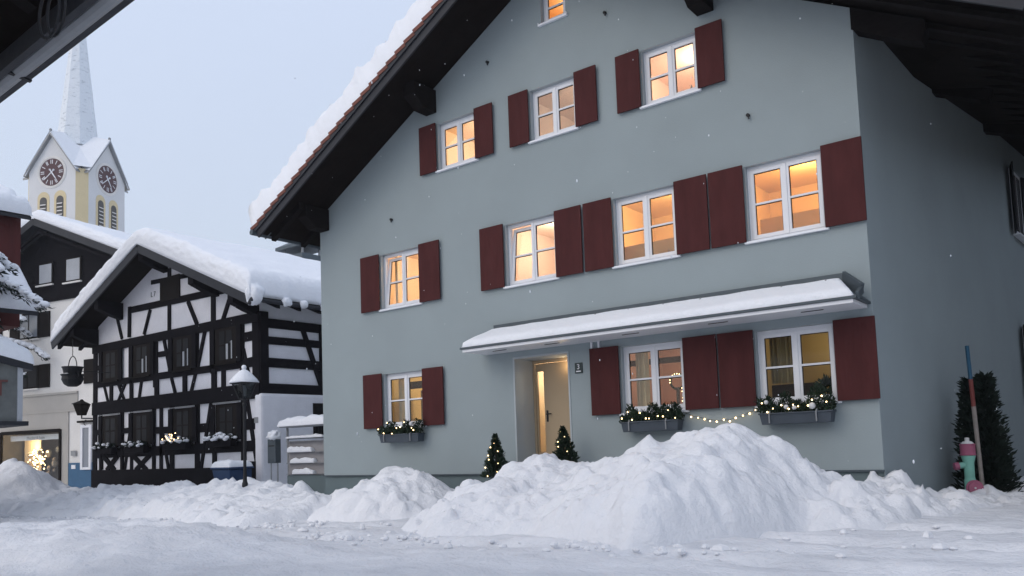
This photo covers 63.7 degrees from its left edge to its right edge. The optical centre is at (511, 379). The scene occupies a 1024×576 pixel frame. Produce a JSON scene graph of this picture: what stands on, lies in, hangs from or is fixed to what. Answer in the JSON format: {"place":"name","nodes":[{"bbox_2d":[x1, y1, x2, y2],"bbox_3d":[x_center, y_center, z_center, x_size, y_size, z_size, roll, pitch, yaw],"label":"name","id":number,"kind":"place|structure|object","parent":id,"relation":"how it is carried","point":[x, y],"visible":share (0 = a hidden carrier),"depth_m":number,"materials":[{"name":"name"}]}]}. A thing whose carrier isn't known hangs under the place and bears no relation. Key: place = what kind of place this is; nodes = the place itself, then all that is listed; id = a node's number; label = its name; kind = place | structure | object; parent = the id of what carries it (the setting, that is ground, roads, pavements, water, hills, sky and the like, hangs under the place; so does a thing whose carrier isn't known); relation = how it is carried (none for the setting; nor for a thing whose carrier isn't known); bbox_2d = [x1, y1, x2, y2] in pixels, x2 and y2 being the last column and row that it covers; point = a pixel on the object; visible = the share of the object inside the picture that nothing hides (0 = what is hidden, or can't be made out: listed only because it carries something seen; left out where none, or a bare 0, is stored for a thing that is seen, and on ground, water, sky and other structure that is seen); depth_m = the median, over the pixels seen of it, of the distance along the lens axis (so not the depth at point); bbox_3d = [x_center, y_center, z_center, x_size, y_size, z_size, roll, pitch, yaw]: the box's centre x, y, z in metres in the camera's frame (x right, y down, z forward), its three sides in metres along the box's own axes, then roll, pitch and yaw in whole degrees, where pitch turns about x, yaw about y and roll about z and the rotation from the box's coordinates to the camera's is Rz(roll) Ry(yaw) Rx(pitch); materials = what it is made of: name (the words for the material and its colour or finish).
{"place":"outdoors","nodes":[
{"label":"outdoors","id":0,"kind":"place"},
{"bbox_2d":[23,38,129,231],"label":"church tower","id":1,"kind":"structure","parent":0,"point":[74,170],"depth_m":80.17,"materials":[{"name":"paint"}]},
{"bbox_2d":[37,192,49,211],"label":"belfry window","id":2,"kind":"structure","parent":1,"relation":"in","point":[43,201],"depth_m":78.76,"materials":[{"name":"paint"}]},
{"bbox_2d":[54,190,65,216],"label":"belfry window","id":3,"kind":"structure","parent":1,"relation":"in","point":[60,196],"depth_m":78.34,"materials":[{"name":"paint"}]},
{"bbox_2d":[96,195,104,226],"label":"belfry window","id":4,"kind":"structure","parent":1,"relation":"in","point":[100,201],"depth_m":80.18,"materials":[{"name":"paint"}]},
{"bbox_2d":[109,200,117,229],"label":"belfry window","id":5,"kind":"structure","parent":1,"relation":"in","point":[113,207],"depth_m":81.98,"materials":[{"name":"paint"}]},
{"bbox_2d":[0,0,415,254],"label":"sky","id":6,"kind":"structure","parent":0,"point":[186,93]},
{"bbox_2d":[0,476,1023,575],"bbox_3d":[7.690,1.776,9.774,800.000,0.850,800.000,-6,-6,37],"label":"ground","id":7,"kind":"structure","parent":0,"point":[82,546],"depth_m":8.63,"materials":[{"name":"white snow"}]},
{"bbox_2d":[0,210,37,427],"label":"red house","id":8,"kind":"structure","parent":7,"relation":"on","point":[11,391],"depth_m":22.39,"materials":[{"name":"red"}]},
{"bbox_2d":[0,184,32,215],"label":"roof snow","id":9,"kind":"structure","parent":8,"relation":"on","point":[11,201],"depth_m":25.02,"materials":[{"name":"white snow"}]},
{"bbox_2d":[0,337,33,364],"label":"roof snow","id":10,"kind":"structure","parent":8,"relation":"on","point":[11,349],"depth_m":22.23,"materials":[{"name":"white snow"}]},
{"bbox_2d":[0,267,37,311],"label":"roof snow","id":11,"kind":"structure","parent":8,"relation":"on","point":[8,301],"depth_m":24.24,"materials":[{"name":"white snow"}]},
{"bbox_2d":[0,252,52,329],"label":"snow laden tree","id":12,"kind":"object","parent":7,"relation":"on","point":[11,287],"visible":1,"depth_m":22.89,"materials":[{"name":"white snow"}]},
{"bbox_2d":[0,458,70,513],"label":"snow heap","id":13,"kind":"object","parent":7,"relation":"on","point":[20,481],"visible":0.69,"depth_m":27.42,"materials":[{"name":"white snow"}]},
{"bbox_2d":[0,218,117,487],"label":"shop house","id":14,"kind":"structure","parent":7,"relation":"on","point":[60,268],"depth_m":41.83,"materials":[{"name":"white paint"}]},
{"bbox_2d":[0,252,49,380],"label":"snow","id":15,"kind":"structure","parent":14,"relation":"on","point":[44,355],"depth_m":41.14,"materials":[{"name":"white snow"}]},
{"bbox_2d":[19,313,38,340],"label":"window","id":16,"kind":"structure","parent":14,"relation":"in","point":[32,325],"depth_m":42.59,"materials":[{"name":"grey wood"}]},
{"bbox_2d":[23,365,38,390],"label":"window","id":17,"kind":"structure","parent":14,"relation":"in","point":[32,383],"depth_m":42.33,"materials":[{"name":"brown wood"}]},
{"bbox_2d":[0,429,61,480],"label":"shop window","id":18,"kind":"structure","parent":14,"relation":"in","point":[41,450],"depth_m":43.85,"materials":[{"name":"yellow glass"}]},
{"bbox_2d":[35,262,53,287],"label":"window","id":19,"kind":"structure","parent":14,"relation":"in","point":[45,271],"depth_m":42.20,"materials":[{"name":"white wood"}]},
{"bbox_2d":[62,256,81,284],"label":"window","id":20,"kind":"structure","parent":14,"relation":"in","point":[73,265],"depth_m":41.33,"materials":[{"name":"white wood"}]},
{"bbox_2d":[21,210,131,248],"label":"roof snow","id":21,"kind":"structure","parent":14,"relation":"on","point":[114,238],"depth_m":40.38,"materials":[{"name":"white snow"}]},
{"bbox_2d":[0,0,133,102],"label":"house","id":22,"kind":"structure","parent":7,"relation":"on","point":[37,37],"depth_m":4.49,"materials":[{"name":"wood"}]},
{"bbox_2d":[6,477,337,528],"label":"snow bank","id":23,"kind":"structure","parent":7,"relation":"on","point":[232,502],"depth_m":20.51,"materials":[{"name":"white snow"}]},
{"bbox_2d":[210,466,253,480],"bbox_3d":[-8.377,3.098,24.695,0.980,0.980,0.870,-6,-6,37],"label":"wheelie bin","id":24,"kind":"object","parent":23,"relation":"on","point":[228,473],"visible":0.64,"depth_m":24.40,"materials":[{"name":"blue plastic"}]},
{"bbox_2d":[210,459,252,467],"bbox_3d":[-8.410,2.499,24.746,0.960,0.252,0.820,-6,-6,37],"label":"snow cushion","id":25,"kind":"object","parent":24,"relation":"on","point":[228,463],"visible":0.77,"depth_m":24.43,"materials":[{"name":"white snow"}]},
{"bbox_2d":[230,382,257,486],"bbox_3d":[-6.817,1.482,21.022,0.509,3.500,0.509,-6,-6,37],"label":"street lamp","id":26,"kind":"object","parent":23,"relation":"on","point":[244,404],"visible":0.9,"depth_m":21.00,"materials":[{"name":"black metal"}]},
{"bbox_2d":[229,365,258,382],"bbox_3d":[-6.875,-0.157,21.154,0.726,0.460,0.726,-6,-6,37],"label":"snow pile","id":27,"kind":"object","parent":26,"relation":"on","point":[243,375],"visible":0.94,"depth_m":20.94,"materials":[{"name":"white snow"}]},
{"bbox_2d":[51,245,323,487],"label":"half timbered house","id":28,"kind":"structure","parent":7,"relation":"on","point":[152,330],"depth_m":28.10,"materials":[{"name":"brown wood"}]},
{"bbox_2d":[72,399,92,424],"bbox_3d":[-17.063,1.300,32.685,0.673,1.043,1.604,1,-5,-31],"label":"wall lantern","id":29,"kind":"object","parent":28,"relation":"attached to","point":[81,407],"depth_m":32.42,"materials":[{"name":"black metal"}]},
{"bbox_2d":[60,339,109,386],"bbox_3d":[-15.698,-0.646,30.270,1.614,1.761,0.798,-2,-5,-6],"label":"kettle sign","id":30,"kind":"object","parent":28,"relation":"hanging from","point":[72,376],"visible":1,"depth_m":29.94,"materials":[{"name":"black metal"}]},
{"bbox_2d":[90,442,118,453],"bbox_3d":[-15.329,2.545,30.971,1.627,0.458,0.504,-6,-6,37],"label":"window box","id":31,"kind":"object","parent":28,"relation":"attached to","point":[105,448],"visible":1,"depth_m":30.76,"materials":[{"name":"black wood"}]},
{"bbox_2d":[98,348,121,382],"bbox_3d":[-15.281,-0.530,31.396,1.740,1.230,0.128,-6,-6,37],"label":"window","id":32,"kind":"structure","parent":28,"relation":"in","point":[112,359],"depth_m":31.37,"materials":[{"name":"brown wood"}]},
{"bbox_2d":[98,413,121,447],"bbox_3d":[-15.194,1.938,31.198,1.740,1.275,0.128,-6,-6,37],"label":"window","id":33,"kind":"structure","parent":28,"relation":"in","point":[109,427],"depth_m":31.18,"materials":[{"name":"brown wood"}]},
{"bbox_2d":[121,440,149,452],"bbox_3d":[-13.487,2.357,29.546,1.529,0.474,0.494,-6,-6,37],"label":"window box","id":34,"kind":"object","parent":28,"relation":"attached to","point":[136,446],"visible":1,"depth_m":29.36,"materials":[{"name":"black wood"}]},
{"bbox_2d":[128,341,153,378],"bbox_3d":[-13.471,-0.706,30.004,1.740,1.230,0.128,-6,-6,37],"label":"window","id":35,"kind":"structure","parent":28,"relation":"in","point":[140,357],"depth_m":30.01,"materials":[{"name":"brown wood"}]},
{"bbox_2d":[128,410,153,445],"bbox_3d":[-13.384,1.762,29.806,1.740,1.275,0.128,-6,-6,37],"label":"window","id":36,"kind":"structure","parent":28,"relation":"in","point":[140,425],"depth_m":29.80,"materials":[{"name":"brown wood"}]},
{"bbox_2d":[160,433,191,449],"bbox_3d":[-11.386,2.070,27.902,1.545,0.556,0.452,-6,-6,37],"label":"window box","id":37,"kind":"object","parent":28,"relation":"attached to","point":[178,442],"visible":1,"depth_m":27.77,"materials":[{"name":"brown wood"}]},
{"bbox_2d":[168,333,196,372],"bbox_3d":[-11.330,-0.915,28.357,1.740,1.230,0.128,-6,-6,37],"label":"window","id":38,"kind":"structure","parent":28,"relation":"in","point":[184,347],"depth_m":28.32,"materials":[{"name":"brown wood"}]},
{"bbox_2d":[168,406,196,443],"bbox_3d":[-11.242,1.553,28.158,1.740,1.275,0.128,-6,-6,37],"label":"window","id":39,"kind":"structure","parent":28,"relation":"in","point":[182,422],"depth_m":28.12,"materials":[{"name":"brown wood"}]},
{"bbox_2d":[51,228,320,341],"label":"roof snow","id":40,"kind":"structure","parent":28,"relation":"on","point":[275,275],"depth_m":27.09,"materials":[{"name":"white snow"}]},
{"bbox_2d":[203,432,237,446],"bbox_3d":[-9.348,1.889,26.333,1.593,0.480,0.448,-6,-6,37],"label":"window box","id":41,"kind":"object","parent":28,"relation":"attached to","point":[219,439],"visible":1,"depth_m":26.21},
{"bbox_2d":[209,324,241,365],"bbox_3d":[-9.298,-1.112,26.795,1.740,1.230,0.128,-6,-6,37],"label":"window","id":42,"kind":"structure","parent":28,"relation":"in","point":[225,344],"depth_m":26.79,"materials":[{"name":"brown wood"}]},
{"bbox_2d":[210,401,241,440],"bbox_3d":[-9.211,1.356,26.596,1.740,1.275,0.128,-6,-6,37],"label":"window","id":43,"kind":"structure","parent":28,"relation":"in","point":[224,418],"depth_m":26.57,"materials":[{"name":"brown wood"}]},
{"bbox_2d":[245,282,264,305],"bbox_3d":[-7.681,-2.586,24.626,0.524,0.756,0.606,-6,-6,37],"label":"snow clump","id":44,"kind":"object","parent":28,"relation":"on","point":[257,292],"visible":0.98,"depth_m":24.45,"materials":[{"name":"white snow"}]},
{"bbox_2d":[281,297,291,306],"bbox_3d":[-6.937,-2.385,25.382,0.304,0.298,0.365,-6,-6,37],"label":"snow clump","id":45,"kind":"object","parent":28,"relation":"attached to","point":[286,301],"visible":1,"depth_m":25.26,"materials":[{"name":"white snow"}]},
{"bbox_2d":[275,243,320,260],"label":"roof","id":46,"kind":"structure","parent":28,"relation":"on","point":[299,251],"depth_m":39.03,"materials":[{"name":"grey metal"}]},
{"bbox_2d":[300,300,307,308],"bbox_3d":[-6.532,-2.367,25.872,0.253,0.256,0.301,-6,-6,37],"label":"snow clump","id":47,"kind":"object","parent":28,"relation":"on","point":[303,304],"visible":1,"depth_m":25.79,"materials":[{"name":"white snow"}]},
{"bbox_2d":[313,403,323,434],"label":"side window","id":48,"kind":"structure","parent":28,"relation":"in","point":[317,407],"depth_m":27.15,"materials":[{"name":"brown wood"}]},
{"bbox_2d":[268,439,280,481],"bbox_3d":[-7.107,2.658,24.659,0.380,1.760,0.210,-6,-6,37],"label":"letterbox","id":49,"kind":"object","parent":7,"relation":"on","point":[274,451],"visible":0.79,"depth_m":24.60,"materials":[{"name":"grey metal"}]},
{"bbox_2d":[266,430,281,439],"bbox_3d":[-7.145,1.693,24.737,0.375,0.396,0.495,1,-6,-36],"label":"snow clump","id":50,"kind":"object","parent":49,"relation":"on","point":[273,434],"visible":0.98,"depth_m":24.61,"materials":[{"name":"white snow"}]},
{"bbox_2d":[279,424,325,493],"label":"fence","id":51,"kind":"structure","parent":7,"relation":"on","point":[316,481],"depth_m":23.99,"materials":[{"name":"weathered wood"},{"name":"snow"}]},
{"bbox_2d":[277,414,322,426],"bbox_3d":[-5.965,1.177,24.176,2.200,0.313,0.600,-6,-6,37],"label":"snow cushion","id":52,"kind":"object","parent":51,"relation":"on","point":[312,419],"visible":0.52,"depth_m":23.97,"materials":[{"name":"white snow"}]},
{"bbox_2d":[286,446,314,452],"bbox_3d":[-6.202,2.029,24.212,1.150,0.178,0.172,-6,-6,37],"label":"snow strip","id":53,"kind":"object","parent":51,"relation":"on","point":[300,449],"visible":1,"depth_m":24.09,"materials":[{"name":"white snow"}]},
{"bbox_2d":[290,457,316,462],"bbox_3d":[-6.091,2.342,24.111,1.100,0.170,0.169,-6,-6,37],"label":"snow strip","id":54,"kind":"object","parent":51,"relation":"on","point":[303,460],"visible":1,"depth_m":23.99,"materials":[{"name":"white snow"}]},
{"bbox_2d":[292,468,315,473],"bbox_3d":[-6.062,2.652,24.069,0.950,0.185,0.175,-6,-6,37],"label":"snow strip","id":55,"kind":"object","parent":51,"relation":"on","point":[302,471],"visible":0.98,"depth_m":23.96,"materials":[{"name":"white snow"}]},
{"bbox_2d":[285,433,323,438],"bbox_3d":[-6.036,1.636,24.108,1.700,0.113,0.165,-6,-6,37],"label":"snow strip","id":56,"kind":"object","parent":51,"relation":"on","point":[307,436],"visible":0.95,"depth_m":23.98,"materials":[{"name":"white snow"}]},
{"bbox_2d":[307,466,454,522],"bbox_3d":[-2.160,2.215,15.542,3.650,1.171,2.900,-6,-6,37],"label":"snow heap","id":57,"kind":"object","parent":7,"relation":"on","point":[405,492],"visible":0.74,"depth_m":14.81,"materials":[{"name":"white snow"}]},
{"bbox_2d":[0,513,975,558],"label":"snow crumbs","id":58,"kind":"object","parent":7,"relation":"on","point":[662,550],"visible":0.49,"depth_m":9.18,"materials":[{"name":"white snow"}]},
{"bbox_2d":[480,433,509,479],"bbox_3d":[-0.318,1.477,15.228,0.608,1.001,0.617,-6,-6,37],"label":"potted conifer","id":59,"kind":"object","parent":7,"relation":"on","point":[495,451],"visible":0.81,"depth_m":15.14,"materials":[{"name":"green plant"}]},
{"bbox_2d":[249,0,1023,494],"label":"house","id":60,"kind":"structure","parent":7,"relation":"on","point":[449,206],"depth_m":14.91,"materials":[{"name":"paint"}]},
{"bbox_2d":[248,0,437,225],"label":"roof snow","id":61,"kind":"structure","parent":60,"relation":"on","point":[331,116],"depth_m":17.54,"materials":[{"name":"white snow"}]},
{"bbox_2d":[376,417,424,442],"bbox_3d":[-2.345,1.059,17.352,1.335,0.498,0.314,-6,-6,37],"label":"flower box","id":62,"kind":"object","parent":60,"relation":"attached to","point":[410,431],"visible":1,"depth_m":17.22,"materials":[{"name":"metal"}]},
{"bbox_2d":[379,248,422,311],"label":"window","id":63,"kind":"structure","parent":60,"relation":"in","point":[401,269],"depth_m":18.28,"materials":[{"name":"white paint"}]},
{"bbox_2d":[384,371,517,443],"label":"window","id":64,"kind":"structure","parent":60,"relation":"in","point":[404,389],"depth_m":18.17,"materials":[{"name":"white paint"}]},
{"bbox_2d":[435,112,478,172],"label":"window","id":65,"kind":"structure","parent":60,"relation":"in","point":[457,137],"depth_m":17.33,"materials":[{"name":"white paint"}]},
{"bbox_2d":[503,213,559,288],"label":"window","id":66,"kind":"structure","parent":60,"relation":"in","point":[531,243],"depth_m":17.24,"materials":[{"name":"white paint"}]},
{"bbox_2d":[537,0,567,27],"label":"window","id":67,"kind":"structure","parent":60,"relation":"in","point":[554,10],"depth_m":15.80,"materials":[{"name":"white paint"}]},
{"bbox_2d":[535,354,570,454],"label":"door","id":68,"kind":"structure","parent":60,"relation":"in","point":[552,389],"depth_m":15.95,"materials":[{"name":"beige paint"}]},
{"bbox_2d":[528,77,579,144],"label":"window","id":69,"kind":"structure","parent":60,"relation":"in","point":[553,106],"depth_m":15.86,"materials":[{"name":"white paint"}]},
{"bbox_2d":[552,425,579,462],"bbox_3d":[0.916,1.265,14.508,0.588,0.942,0.615,-6,-6,37],"label":"potted conifer","id":70,"kind":"object","parent":60,"relation":"on","point":[564,444],"visible":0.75,"depth_m":14.43,"materials":[{"name":"green plant"}]},
{"bbox_2d":[575,362,582,373],"bbox_3d":[1.202,-0.215,14.883,0.160,0.190,0.028,-6,-6,37],"label":"house number plate","id":71,"kind":"object","parent":60,"relation":"attached to","point":[578,367],"visible":1,"depth_m":14.87,"materials":[{"name":"grey metal"}]},
{"bbox_2d":[612,187,680,268],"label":"window","id":72,"kind":"structure","parent":60,"relation":"in","point":[646,230],"depth_m":14.60,"materials":[{"name":"white paint"}]},
{"bbox_2d":[619,401,684,431],"bbox_3d":[2.320,0.601,13.775,1.239,0.508,0.322,-6,-6,37],"label":"flower box","id":73,"kind":"object","parent":60,"relation":"attached to","point":[638,424],"visible":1,"depth_m":13.68,"materials":[{"name":"metal"}]},
{"bbox_2d":[619,341,689,415],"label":"window","id":74,"kind":"structure","parent":60,"relation":"in","point":[652,366],"depth_m":14.46,"materials":[{"name":"glass"}]},
{"bbox_2d":[460,271,870,354],"bbox_3d":[2.085,-1.058,13.796,7.288,0.584,0.779,-6,-6,37],"label":"canopy","id":75,"kind":"object","parent":60,"relation":"attached to","point":[857,299],"visible":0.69,"depth_m":13.10,"materials":[{"name":"grey metal"}]},
{"bbox_2d":[461,278,853,347],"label":"roof snow","id":76,"kind":"structure","parent":75,"relation":"on","point":[795,293],"depth_m":13.15,"materials":[{"name":"white snow"}]},
{"bbox_2d":[639,35,701,109],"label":"window","id":77,"kind":"structure","parent":60,"relation":"in","point":[669,69],"depth_m":14.39,"materials":[{"name":"white paint"}]},
{"bbox_2d":[669,373,682,402],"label":"light arch","id":78,"kind":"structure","parent":60,"relation":"in","point":[677,389],"depth_m":13.99,"materials":[{"name":"brown"}]},
{"bbox_2d":[686,409,755,421],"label":"string lights","id":79,"kind":"object","parent":60,"relation":"attached to","point":[720,420],"visible":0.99,"depth_m":13.18,"materials":[{"name":"yellow rubber"}]},
{"bbox_2d":[745,151,829,244],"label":"window","id":80,"kind":"structure","parent":60,"relation":"in","point":[786,199],"depth_m":13.53,"materials":[{"name":"white paint"}]},
{"bbox_2d":[754,382,837,424],"bbox_3d":[4.225,0.341,12.305,1.252,0.614,0.324,-6,-6,37],"label":"flower box","id":81,"kind":"object","parent":60,"relation":"attached to","point":[803,414],"visible":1,"depth_m":12.19,"materials":[{"name":"metal"}]},
{"bbox_2d":[755,322,841,407],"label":"window","id":82,"kind":"structure","parent":60,"relation":"in","point":[801,356],"depth_m":13.07,"materials":[{"name":"glass"}]},
{"bbox_2d":[809,373,831,394],"bbox_3d":[4.768,0.104,12.476,0.533,0.456,0.286,-3,-5,15],"label":"house plant","id":83,"kind":"object","parent":60,"relation":"in","point":[825,381],"visible":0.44,"depth_m":12.45,"materials":[{"name":"green plant"}]},
{"bbox_2d":[1008,161,1023,243],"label":"side window","id":84,"kind":"structure","parent":60,"relation":"in","point":[1015,192],"depth_m":20.82,"materials":[{"name":"white paint"}]},
{"bbox_2d":[1022,324,1023,346],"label":"side window","id":85,"kind":"structure","parent":60,"relation":"in","point":[1023,324],"depth_m":20.28,"materials":[{"name":"white paint"}]},
{"bbox_2d":[401,423,921,549],"bbox_3d":[1.578,1.438,11.345,6.930,1.577,5.376,-6,-6,37],"label":"snow heap","id":86,"kind":"object","parent":7,"relation":"on","point":[737,480],"visible":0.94,"depth_m":10.05,"materials":[{"name":"white snow"}]},
{"bbox_2d":[862,470,1023,516],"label":"snow ridge","id":87,"kind":"structure","parent":7,"relation":"on","point":[949,501],"depth_m":11.53,"materials":[{"name":"white snow"}]},
{"bbox_2d":[965,346,984,485],"bbox_3d":[7.548,0.747,13.419,0.134,2.632,0.067,-6,-6,37],"label":"marker pole","id":88,"kind":"object","parent":87,"relation":"on","point":[975,424],"visible":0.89,"depth_m":13.41,"materials":[{"name":"red plastic"}]},
{"bbox_2d":[953,438,983,492],"bbox_3d":[7.327,1.494,13.254,0.349,1.130,0.358,-2,-5,2],"label":"fire hydrant","id":89,"kind":"object","parent":7,"relation":"on","point":[968,457],"visible":0.82,"depth_m":13.26,"materials":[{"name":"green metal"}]},
{"bbox_2d":[951,370,1023,492],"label":"conifer shrub","id":90,"kind":"object","parent":7,"relation":"on","point":[998,468],"visible":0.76,"depth_m":13.78,"materials":[{"name":"green plant"}]},
{"bbox_2d":[200,18,1013,561],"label":"falling snow","id":91,"kind":"structure","parent":0,"point":[530,292],"depth_m":6.37,"materials":[{"name":"white snow"}]}
]}

